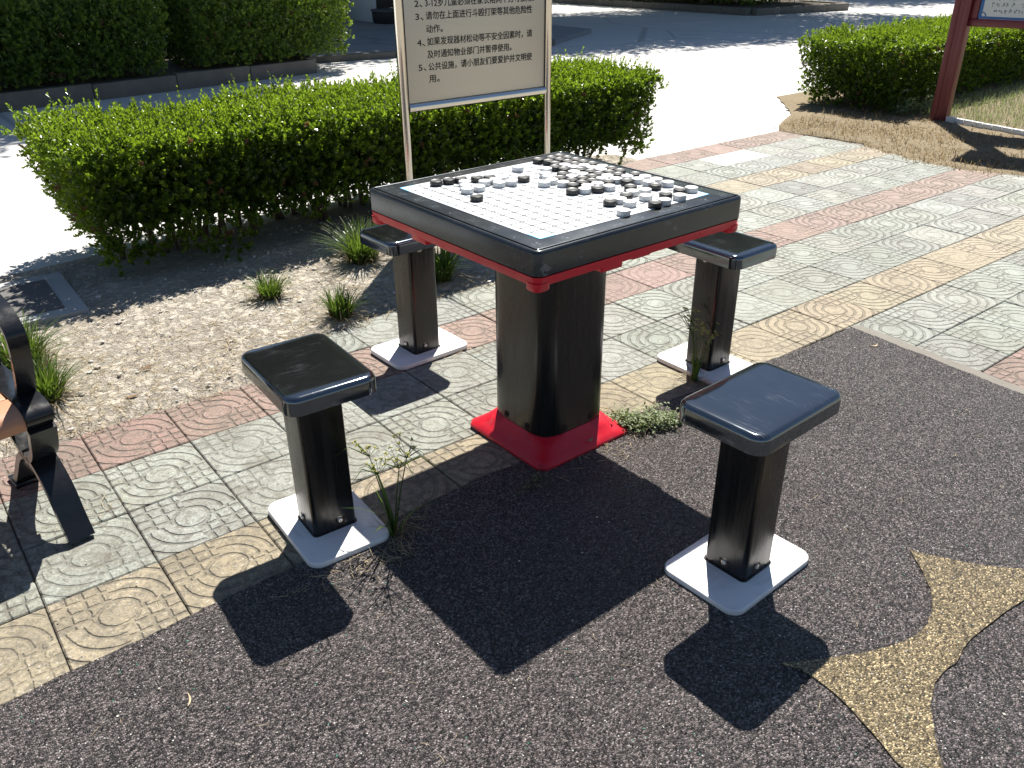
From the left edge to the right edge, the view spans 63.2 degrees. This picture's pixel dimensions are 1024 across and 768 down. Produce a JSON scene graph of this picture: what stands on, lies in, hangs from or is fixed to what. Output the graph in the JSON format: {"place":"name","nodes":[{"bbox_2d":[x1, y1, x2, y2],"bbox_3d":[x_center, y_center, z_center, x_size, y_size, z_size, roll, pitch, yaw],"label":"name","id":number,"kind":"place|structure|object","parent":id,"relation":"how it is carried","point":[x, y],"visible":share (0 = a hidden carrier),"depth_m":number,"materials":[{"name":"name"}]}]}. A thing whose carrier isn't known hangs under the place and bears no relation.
{"place":"outdoors","nodes":[
{"label":"outdoors","id":0,"kind":"place"},
{"bbox_2d":[0,155,635,459],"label":"dry soil","id":1,"kind":"structure","parent":0,"point":[114,286],"depth_m":3.48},
{"bbox_2d":[0,272,88,331],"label":"manhole cover","id":2,"kind":"object","parent":1,"relation":"on","point":[54,296],"visible":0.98,"depth_m":3.54,"materials":[{"name":"metal"}]},
{"bbox_2d":[0,308,90,375],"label":"grass tuft","id":3,"kind":"object","parent":1,"relation":"on","point":[40,344],"visible":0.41,"depth_m":2.96,"materials":[{"name":"plant"}]},
{"bbox_2d":[7,345,96,418],"bbox_3d":[-1.554,-0.018,2.718,0.380,0.184,0.418,-21,34,-34],"label":"grass tuft","id":4,"kind":"object","parent":1,"relation":"on","point":[50,387],"visible":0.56,"depth_m":2.75,"materials":[{"name":"plant"}]},
{"bbox_2d":[239,267,302,303],"bbox_3d":[-1.043,-0.429,3.550,0.286,0.127,0.302,-21,34,-34],"label":"grass tuft","id":5,"kind":"object","parent":1,"relation":"on","point":[271,289],"visible":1,"depth_m":3.54,"materials":[{"name":"plant"}]},
{"bbox_2d":[0,46,669,276],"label":"clipped hedge","id":6,"kind":"object","parent":1,"relation":"on","point":[150,170],"visible":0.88,"depth_m":4.07,"materials":[{"name":"green plant"}]},
{"bbox_2d":[308,284,370,323],"bbox_3d":[-0.693,-0.332,3.351,0.268,0.136,0.260,-21,34,-34],"label":"grass tuft","id":7,"kind":"object","parent":1,"relation":"on","point":[341,307],"visible":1,"depth_m":3.35,"materials":[{"name":"plant"}]},
{"bbox_2d":[307,213,392,272],"bbox_3d":[-0.716,-0.680,3.905,0.526,0.237,0.595,-21,34,-34],"label":"grass tuft","id":8,"kind":"object","parent":1,"relation":"on","point":[357,252],"visible":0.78,"depth_m":3.91,"materials":[{"name":"plant"}]},
{"bbox_2d":[391,246,476,285],"bbox_3d":[-0.321,-0.555,3.681,0.429,0.218,0.481,-21,34,-34],"label":"grass tuft","id":9,"kind":"object","parent":1,"relation":"on","point":[445,264],"visible":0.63,"depth_m":3.68,"materials":[{"name":"plant"}]},
{"bbox_2d":[393,0,551,180],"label":"notice board","id":10,"kind":"object","parent":1,"relation":"on","point":[452,53],"visible":1,"depth_m":4.08,"materials":[{"name":"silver metal"}]},
{"bbox_2d":[313,0,392,22],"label":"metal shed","id":11,"kind":"structure","parent":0,"point":[360,10],"depth_m":16.31,"materials":[{"name":"grey"}]},
{"bbox_2d":[150,17,590,55],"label":"pavement","id":12,"kind":"structure","parent":0,"point":[371,37],"depth_m":13.50,"materials":[{"name":"concrete"}]},
{"bbox_2d":[371,7,393,23],"bbox_3d":[-2.321,-6.969,15.762,0.440,0.250,0.560,22,35,36],"label":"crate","id":13,"kind":"object","parent":12,"relation":"on","point":[382,15],"visible":0.73,"depth_m":15.56,"materials":[{"name":"black plastic"}]},
{"bbox_2d":[0,0,954,276],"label":"road","id":14,"kind":"structure","parent":0,"point":[728,78],"depth_m":9.50,"materials":[{"name":"concrete"}]},
{"bbox_2d":[0,44,300,91],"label":"planting bed","id":15,"kind":"object","parent":14,"relation":"on","point":[173,68],"visible":0.11,"depth_m":9.01,"materials":[{"name":"soil"}]},
{"bbox_2d":[0,0,172,90],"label":"clipped hedge","id":16,"kind":"object","parent":15,"relation":"on","point":[37,37],"visible":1,"depth_m":8.18,"materials":[{"name":"plant"}]},
{"bbox_2d":[141,0,354,67],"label":"clipped hedge","id":17,"kind":"object","parent":15,"relation":"on","point":[222,31],"visible":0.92,"depth_m":9.45,"materials":[{"name":"plant"}]},
{"bbox_2d":[0,59,315,112],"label":"kerb","id":18,"kind":"structure","parent":14,"relation":"on","point":[16,100],"depth_m":8.74,"materials":[{"name":"concrete"}]},
{"bbox_2d":[295,53,316,72],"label":"kerb end","id":19,"kind":"structure","parent":14,"relation":"on","point":[308,57],"depth_m":10.11,"materials":[{"name":"concrete"}]},
{"bbox_2d":[313,39,554,62],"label":"pavement kerb","id":20,"kind":"structure","parent":14,"relation":"on","point":[354,56],"depth_m":11.19,"materials":[{"name":"concrete"}]},
{"bbox_2d":[552,0,848,15],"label":"kerb","id":21,"kind":"structure","parent":14,"relation":"on","point":[833,6],"depth_m":18.61,"materials":[{"name":"concrete"}]},
{"bbox_2d":[630,0,831,13],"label":"planting bed","id":22,"kind":"object","parent":14,"relation":"on","point":[773,3],"visible":0.3,"depth_m":19.27,"materials":[{"name":"soil"}]},
{"bbox_2d":[648,0,794,5],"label":"clipped hedge","id":23,"kind":"object","parent":22,"relation":"on","point":[749,1],"visible":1,"depth_m":18.69,"materials":[{"name":"plant"}]},
{"bbox_2d":[0,328,1023,767],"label":"rubber ground","id":24,"kind":"structure","parent":0,"point":[882,476],"depth_m":1.83,"materials":[{"name":"rubber"}]},
{"bbox_2d":[337,432,433,552],"bbox_3d":[-0.307,0.272,2.059,0.230,0.292,0.254,-6,28,-10],"label":"sedge weed","id":25,"kind":"object","parent":24,"relation":"on","point":[393,526],"visible":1,"depth_m":2.08,"materials":[{"name":"green plant"}]},
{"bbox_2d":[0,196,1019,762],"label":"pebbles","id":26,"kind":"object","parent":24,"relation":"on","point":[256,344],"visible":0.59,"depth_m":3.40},
{"bbox_2d":[509,466,568,497],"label":"creeping weed","id":27,"kind":"object","parent":24,"relation":"on","point":[537,478],"visible":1,"depth_m":2.32,"materials":[{"name":"green plant"}]},
{"bbox_2d":[600,401,689,442],"bbox_3d":[0.426,0.089,2.632,0.396,0.076,0.250,-13,30,-23],"label":"creeping weed","id":28,"kind":"object","parent":24,"relation":"on","point":[648,421],"visible":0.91,"depth_m":2.60,"materials":[{"name":"green plant"}]},
{"bbox_2d":[665,362,840,615],"bbox_3d":[0.544,0.233,1.915,0.316,0.471,0.225,-22,35,-35],"label":"stool","id":29,"kind":"object","parent":24,"relation":"on","point":[741,557],"visible":1,"depth_m":1.87,"materials":[{"name":"metal"}]},
{"bbox_2d":[782,549,1023,767],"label":"rubber inlay","id":30,"kind":"object","parent":24,"relation":"on","point":[884,695],"visible":1,"depth_m":1.74,"materials":[{"name":"rubber"}]},
{"bbox_2d":[0,131,1023,705],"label":"paving","id":31,"kind":"structure","parent":0,"point":[202,485],"depth_m":2.91,"materials":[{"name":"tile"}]},
{"bbox_2d":[0,294,94,543],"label":"park bench","id":32,"kind":"object","parent":31,"relation":"on","point":[28,426],"visible":1,"depth_m":2.05,"materials":[{"name":"metal"}]},
{"bbox_2d":[241,333,389,567],"bbox_3d":[-0.484,0.158,2.073,0.225,0.471,0.316,-19,33,-31],"label":"stool","id":33,"kind":"object","parent":31,"relation":"on","point":[309,385],"visible":0.99,"depth_m":2.03,"materials":[{"name":"metal"}]},
{"bbox_2d":[360,224,466,369],"bbox_3d":[-0.348,-0.338,3.013,0.316,0.471,0.225,-22,34,-34],"label":"stool","id":34,"kind":"object","parent":31,"relation":"on","point":[423,338],"visible":0.9,"depth_m":2.98,"materials":[{"name":"metal"}]},
{"bbox_2d":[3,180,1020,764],"bbox_3d":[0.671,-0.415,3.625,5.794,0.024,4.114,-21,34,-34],"label":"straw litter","id":35,"kind":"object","parent":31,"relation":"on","point":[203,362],"visible":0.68,"depth_m":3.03,"materials":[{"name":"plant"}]},
{"bbox_2d":[370,151,740,470],"bbox_3d":[0.110,-0.193,2.432,0.726,0.748,0.726,-21,34,-34],"label":"game table","id":36,"kind":"object","parent":31,"relation":"on","point":[551,255],"visible":0.88,"depth_m":2.26,"materials":[{"name":"black plastic"},{"name":"white printed board"},{"name":"red plastic"}]},
{"bbox_2d":[430,179,442,186],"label":"game disc","id":37,"kind":"object","parent":36,"relation":"on","point":[436,182],"visible":1,"depth_m":2.30,"materials":[{"name":"plastic"}]},
{"bbox_2d":[442,177,454,184],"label":"game disc","id":38,"kind":"object","parent":36,"relation":"on","point":[448,180],"visible":1,"depth_m":2.32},
{"bbox_2d":[455,176,466,183],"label":"game disc","id":39,"kind":"object","parent":36,"relation":"on","point":[457,178],"visible":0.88,"depth_m":2.33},
{"bbox_2d":[459,179,470,185],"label":"game disc","id":40,"kind":"object","parent":36,"relation":"on","point":[464,181],"visible":0.69,"depth_m":2.30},
{"bbox_2d":[460,183,471,189],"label":"game disc","id":41,"kind":"object","parent":36,"relation":"on","point":[465,184],"visible":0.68,"depth_m":2.27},
{"bbox_2d":[461,186,473,193],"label":"game disc","id":42,"kind":"object","parent":36,"relation":"on","point":[467,189],"visible":1,"depth_m":2.23,"materials":[{"name":"plastic"}]},
{"bbox_2d":[470,194,482,201],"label":"game disc","id":43,"kind":"object","parent":36,"relation":"on","point":[476,197],"visible":1,"depth_m":2.16,"materials":[{"name":"plastic"}]},
{"bbox_2d":[471,175,482,182],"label":"game disc","id":44,"kind":"object","parent":36,"relation":"on","point":[475,178],"visible":0.91,"depth_m":2.34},
{"bbox_2d":[473,184,484,191],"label":"game disc","id":45,"kind":"object","parent":36,"relation":"on","point":[479,187],"visible":0.98,"depth_m":2.25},
{"bbox_2d":[478,179,490,186],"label":"game disc","id":46,"kind":"object","parent":36,"relation":"on","point":[486,182],"visible":0.81,"depth_m":2.30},
{"bbox_2d":[483,174,494,178],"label":"game disc","id":47,"kind":"object","parent":36,"relation":"on","point":[488,176],"visible":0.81,"depth_m":2.35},
{"bbox_2d":[490,177,501,184],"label":"game disc","id":48,"kind":"object","parent":36,"relation":"on","point":[492,179],"visible":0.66,"depth_m":2.32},
{"bbox_2d":[493,180,504,187],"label":"game disc","id":49,"kind":"object","parent":36,"relation":"on","point":[498,183],"visible":1,"depth_m":2.29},
{"bbox_2d":[497,175,508,180],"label":"game disc","id":50,"kind":"object","parent":36,"relation":"on","point":[504,177],"visible":0.66,"depth_m":2.35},
{"bbox_2d":[505,179,517,186],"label":"game disc","id":51,"kind":"object","parent":36,"relation":"on","point":[511,182],"visible":1,"depth_m":2.30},
{"bbox_2d":[512,165,523,171],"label":"game disc","id":52,"kind":"object","parent":36,"relation":"on","point":[517,168],"visible":1,"depth_m":2.44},
{"bbox_2d":[518,175,529,182],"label":"game disc","id":53,"kind":"object","parent":36,"relation":"on","point":[523,178],"visible":0.99,"depth_m":2.34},
{"bbox_2d":[533,157,543,163],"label":"game disc","id":54,"kind":"object","parent":36,"relation":"on","point":[537,160],"visible":0.96,"depth_m":2.53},
{"bbox_2d":[538,180,550,187],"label":"game disc","id":55,"kind":"object","parent":36,"relation":"on","point":[544,183],"visible":1,"depth_m":2.29,"materials":[{"name":"plastic"}]},
{"bbox_2d":[539,171,550,177],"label":"game disc","id":56,"kind":"object","parent":36,"relation":"on","point":[541,173],"visible":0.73,"depth_m":2.38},
{"bbox_2d":[540,166,551,172],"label":"game disc","id":57,"kind":"object","parent":36,"relation":"on","point":[545,168],"visible":0.8,"depth_m":2.43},
{"bbox_2d":[542,174,553,179],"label":"game disc","id":58,"kind":"object","parent":36,"relation":"on","point":[544,176],"visible":0.65,"depth_m":2.35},
{"bbox_2d":[543,159,553,165],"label":"game disc","id":59,"kind":"object","parent":36,"relation":"on","point":[546,162],"visible":0.87,"depth_m":2.51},
{"bbox_2d":[546,177,557,184],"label":"game disc","id":60,"kind":"object","parent":36,"relation":"on","point":[553,180],"visible":0.78,"depth_m":2.31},
{"bbox_2d":[549,165,560,171],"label":"game disc","id":61,"kind":"object","parent":36,"relation":"on","point":[555,168],"visible":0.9,"depth_m":2.45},
{"bbox_2d":[555,175,566,179],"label":"game disc","id":62,"kind":"object","parent":36,"relation":"on","point":[561,177],"visible":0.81,"depth_m":2.33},
{"bbox_2d":[557,171,568,175],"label":"game disc","id":63,"kind":"object","parent":36,"relation":"on","point":[564,173],"visible":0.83,"depth_m":2.38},
{"bbox_2d":[557,180,569,187],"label":"game disc","id":64,"kind":"object","parent":36,"relation":"on","point":[561,183],"visible":0.91,"depth_m":2.28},
{"bbox_2d":[558,167,569,171],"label":"game disc","id":65,"kind":"object","parent":36,"relation":"on","point":[566,169],"visible":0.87,"depth_m":2.43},
{"bbox_2d":[566,177,577,181],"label":"game disc","id":66,"kind":"object","parent":36,"relation":"on","point":[571,179],"visible":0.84,"depth_m":2.31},
{"bbox_2d":[566,187,578,195],"bbox_3d":[0.161,-0.514,2.223,0.035,0.014,0.035,-4,28,-7],"label":"game disc","id":67,"kind":"object","parent":36,"relation":"on","point":[572,191],"visible":1,"depth_m":2.21,"materials":[{"name":"plastic"}]},
{"bbox_2d":[566,182,578,187],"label":"game disc","id":68,"kind":"object","parent":36,"relation":"on","point":[572,184],"visible":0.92,"depth_m":2.26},
{"bbox_2d":[568,169,579,173],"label":"game disc","id":69,"kind":"object","parent":36,"relation":"on","point":[573,171],"visible":0.62,"depth_m":2.39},
{"bbox_2d":[576,180,588,186],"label":"game disc","id":70,"kind":"object","parent":36,"relation":"on","point":[580,182],"visible":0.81,"depth_m":2.29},
{"bbox_2d":[576,172,588,175],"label":"game disc","id":71,"kind":"object","parent":36,"relation":"on","point":[581,173],"visible":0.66,"depth_m":2.37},
{"bbox_2d":[578,186,590,194],"bbox_3d":[0.195,-0.519,2.232,0.035,0.014,0.035,-4,28,-7],"label":"game disc","id":72,"kind":"object","parent":36,"relation":"on","point":[584,190],"visible":0.98,"depth_m":2.22,"materials":[{"name":"plastic"}]},
{"bbox_2d":[591,185,603,192],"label":"game disc","id":73,"kind":"object","parent":36,"relation":"on","point":[597,189],"visible":1,"depth_m":2.23,"materials":[{"name":"plastic"}]},
{"bbox_2d":[591,181,603,185],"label":"game disc","id":74,"kind":"object","parent":36,"relation":"on","point":[600,183],"visible":0.62,"depth_m":2.27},
{"bbox_2d":[602,179,614,183],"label":"game disc","id":75,"kind":"object","parent":36,"relation":"on","point":[608,181],"visible":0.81,"depth_m":2.29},
{"bbox_2d":[603,184,615,191],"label":"game disc","id":76,"kind":"object","parent":36,"relation":"on","point":[609,187],"visible":0.9,"depth_m":2.24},
{"bbox_2d":[603,198,616,206],"bbox_3d":[0.250,-0.462,2.124,0.035,0.014,0.035,8,29,16],"label":"game disc","id":77,"kind":"object","parent":36,"relation":"on","point":[609,202],"visible":1,"depth_m":2.11,"materials":[{"name":"plastic"}]},
{"bbox_2d":[610,176,621,183],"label":"game disc","id":78,"kind":"object","parent":36,"relation":"on","point":[617,179],"visible":0.72,"depth_m":2.31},
{"bbox_2d":[613,196,626,204],"bbox_3d":[0.278,-0.473,2.143,0.035,0.014,0.035,24,36,38],"label":"game disc","id":79,"kind":"object","parent":36,"relation":"on","point":[619,199],"visible":0.69,"depth_m":2.13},
{"bbox_2d":[614,168,625,173],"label":"game disc","id":80,"kind":"object","parent":36,"relation":"on","point":[620,170],"visible":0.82,"depth_m":2.40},
{"bbox_2d":[616,208,630,216],"bbox_3d":[0.274,-0.423,2.048,0.034,0.014,0.034,-22,34,-35],"label":"game disc","id":81,"kind":"object","parent":36,"relation":"on","point":[623,212],"visible":1,"depth_m":2.04,"materials":[{"name":"plastic"}]},
{"bbox_2d":[620,192,632,198],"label":"game disc","id":82,"kind":"object","parent":36,"relation":"on","point":[628,195],"visible":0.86,"depth_m":2.17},
{"bbox_2d":[621,178,632,185],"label":"game disc","id":83,"kind":"object","parent":36,"relation":"on","point":[624,181],"visible":0.94,"depth_m":2.30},
{"bbox_2d":[621,174,632,178],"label":"game disc","id":84,"kind":"object","parent":36,"relation":"on","point":[623,176],"visible":0.61,"depth_m":2.34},
{"bbox_2d":[623,199,636,207],"bbox_3d":[0.299,-0.459,2.116,0.035,0.014,0.035,5,28,10],"label":"game disc","id":85,"kind":"object","parent":36,"relation":"on","point":[629,203],"visible":1,"depth_m":2.11,"materials":[{"name":"plastic"}]},
{"bbox_2d":[624,184,636,190],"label":"game disc","id":86,"kind":"object","parent":36,"relation":"on","point":[630,186],"visible":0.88,"depth_m":2.24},
{"bbox_2d":[626,189,638,196],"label":"game disc","id":87,"kind":"object","parent":36,"relation":"on","point":[635,192],"visible":0.74,"depth_m":2.20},
{"bbox_2d":[629,171,640,176],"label":"game disc","id":88,"kind":"object","parent":36,"relation":"on","point":[635,174],"visible":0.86,"depth_m":2.37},
{"bbox_2d":[631,177,643,183],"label":"game disc","id":89,"kind":"object","parent":36,"relation":"on","point":[637,180],"visible":0.86,"depth_m":2.31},
{"bbox_2d":[638,187,651,193],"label":"game disc","id":90,"kind":"object","parent":36,"relation":"on","point":[644,189],"visible":0.78,"depth_m":2.21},
{"bbox_2d":[639,174,650,178],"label":"game disc","id":91,"kind":"object","parent":36,"relation":"on","point":[646,176],"visible":0.64,"depth_m":2.34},
{"bbox_2d":[639,193,652,201],"bbox_3d":[0.348,-0.486,2.167,0.035,0.014,0.035,-19,33,-30],"label":"game disc","id":92,"kind":"object","parent":36,"relation":"on","point":[645,197],"visible":0.94,"depth_m":2.16,"materials":[{"name":"plastic"}]},
{"bbox_2d":[642,179,654,186],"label":"game disc","id":93,"kind":"object","parent":36,"relation":"on","point":[646,182],"visible":0.79,"depth_m":2.28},
{"bbox_2d":[648,200,661,208],"bbox_3d":[0.362,-0.455,2.108,0.035,0.014,0.035,-4,28,-6],"label":"game disc","id":94,"kind":"object","parent":36,"relation":"on","point":[654,204],"visible":1,"depth_m":2.10,"materials":[{"name":"plastic"}]},
{"bbox_2d":[649,183,661,190],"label":"game disc","id":95,"kind":"object","parent":36,"relation":"on","point":[655,186],"visible":0.97,"depth_m":2.25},
{"bbox_2d":[650,177,662,183],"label":"game disc","id":96,"kind":"object","parent":36,"relation":"on","point":[658,179],"visible":0.71,"depth_m":2.31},
{"bbox_2d":[658,197,670,205],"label":"game disc","id":97,"kind":"object","parent":36,"relation":"on","point":[665,201],"visible":0.88,"depth_m":2.12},
{"bbox_2d":[659,191,671,198],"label":"game disc","id":98,"kind":"object","parent":36,"relation":"on","point":[665,194],"visible":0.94,"depth_m":2.17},
{"bbox_2d":[661,180,673,187],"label":"game disc","id":99,"kind":"object","parent":36,"relation":"on","point":[667,183],"visible":0.94,"depth_m":2.28,"materials":[{"name":"plastic"}]},
{"bbox_2d":[673,187,685,193],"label":"game disc","id":100,"kind":"object","parent":36,"relation":"on","point":[679,190],"visible":0.89,"depth_m":2.21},
{"bbox_2d":[673,193,686,200],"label":"game disc","id":101,"kind":"object","parent":36,"relation":"on","point":[679,196],"visible":1,"depth_m":2.16,"materials":[{"name":"plastic"}]},
{"bbox_2d":[685,185,697,193],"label":"game disc","id":102,"kind":"object","parent":36,"relation":"on","point":[691,189],"visible":0.94,"depth_m":2.22,"materials":[{"name":"plastic"}]},
{"bbox_2d":[663,307,723,388],"bbox_3d":[0.609,-0.115,2.815,0.227,0.268,0.244,-14,30,-23],"label":"sedge weed","id":103,"kind":"object","parent":31,"relation":"on","point":[696,367],"visible":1,"depth_m":2.83,"materials":[{"name":"green plant"}]},
{"bbox_2d":[657,232,776,384],"bbox_3d":[0.697,-0.275,2.876,0.225,0.471,0.316,-21,34,-33],"label":"stool","id":104,"kind":"object","parent":31,"relation":"on","point":[723,259],"visible":0.69,"depth_m":2.82,"materials":[{"name":"metal"}]},
{"bbox_2d":[850,325,1023,393],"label":"mortar strip","id":105,"kind":"object","parent":31,"relation":"on","point":[965,368],"visible":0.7,"depth_m":3.02,"materials":[{"name":"concrete"}]},
{"bbox_2d":[773,72,1023,176],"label":"dry lawn ground","id":106,"kind":"structure","parent":0,"point":[800,104],"depth_m":6.70,"materials":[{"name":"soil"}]},
{"bbox_2d":[797,10,1023,113],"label":"clipped hedge","id":107,"kind":"object","parent":106,"relation":"on","point":[867,65],"visible":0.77,"depth_m":7.49,"materials":[{"name":"green plant"}]},
{"bbox_2d":[843,17,863,39],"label":"stray weed","id":108,"kind":"object","parent":107,"relation":"on","point":[853,30],"visible":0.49,"depth_m":7.40,"materials":[{"name":"green plant"}]},
{"bbox_2d":[889,83,934,116],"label":"creeping weed","id":109,"kind":"object","parent":106,"relation":"on","point":[919,105],"visible":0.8,"depth_m":7.22,"materials":[{"name":"green plant"}]},
{"bbox_2d":[929,0,1023,121],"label":"maroon notice board","id":110,"kind":"object","parent":106,"relation":"on","point":[966,14],"visible":0.9,"depth_m":6.65,"materials":[{"name":"paint"}]},
{"bbox_2d":[945,116,1023,135],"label":"edging strip","id":111,"kind":"object","parent":106,"relation":"on","point":[950,119],"visible":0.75,"depth_m":6.66,"materials":[{"name":"white paint"}]},
{"bbox_2d":[901,81,1023,128],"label":"lawn grass","id":112,"kind":"structure","parent":0,"point":[1001,99],"depth_m":7.46,"materials":[{"name":"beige plant"}]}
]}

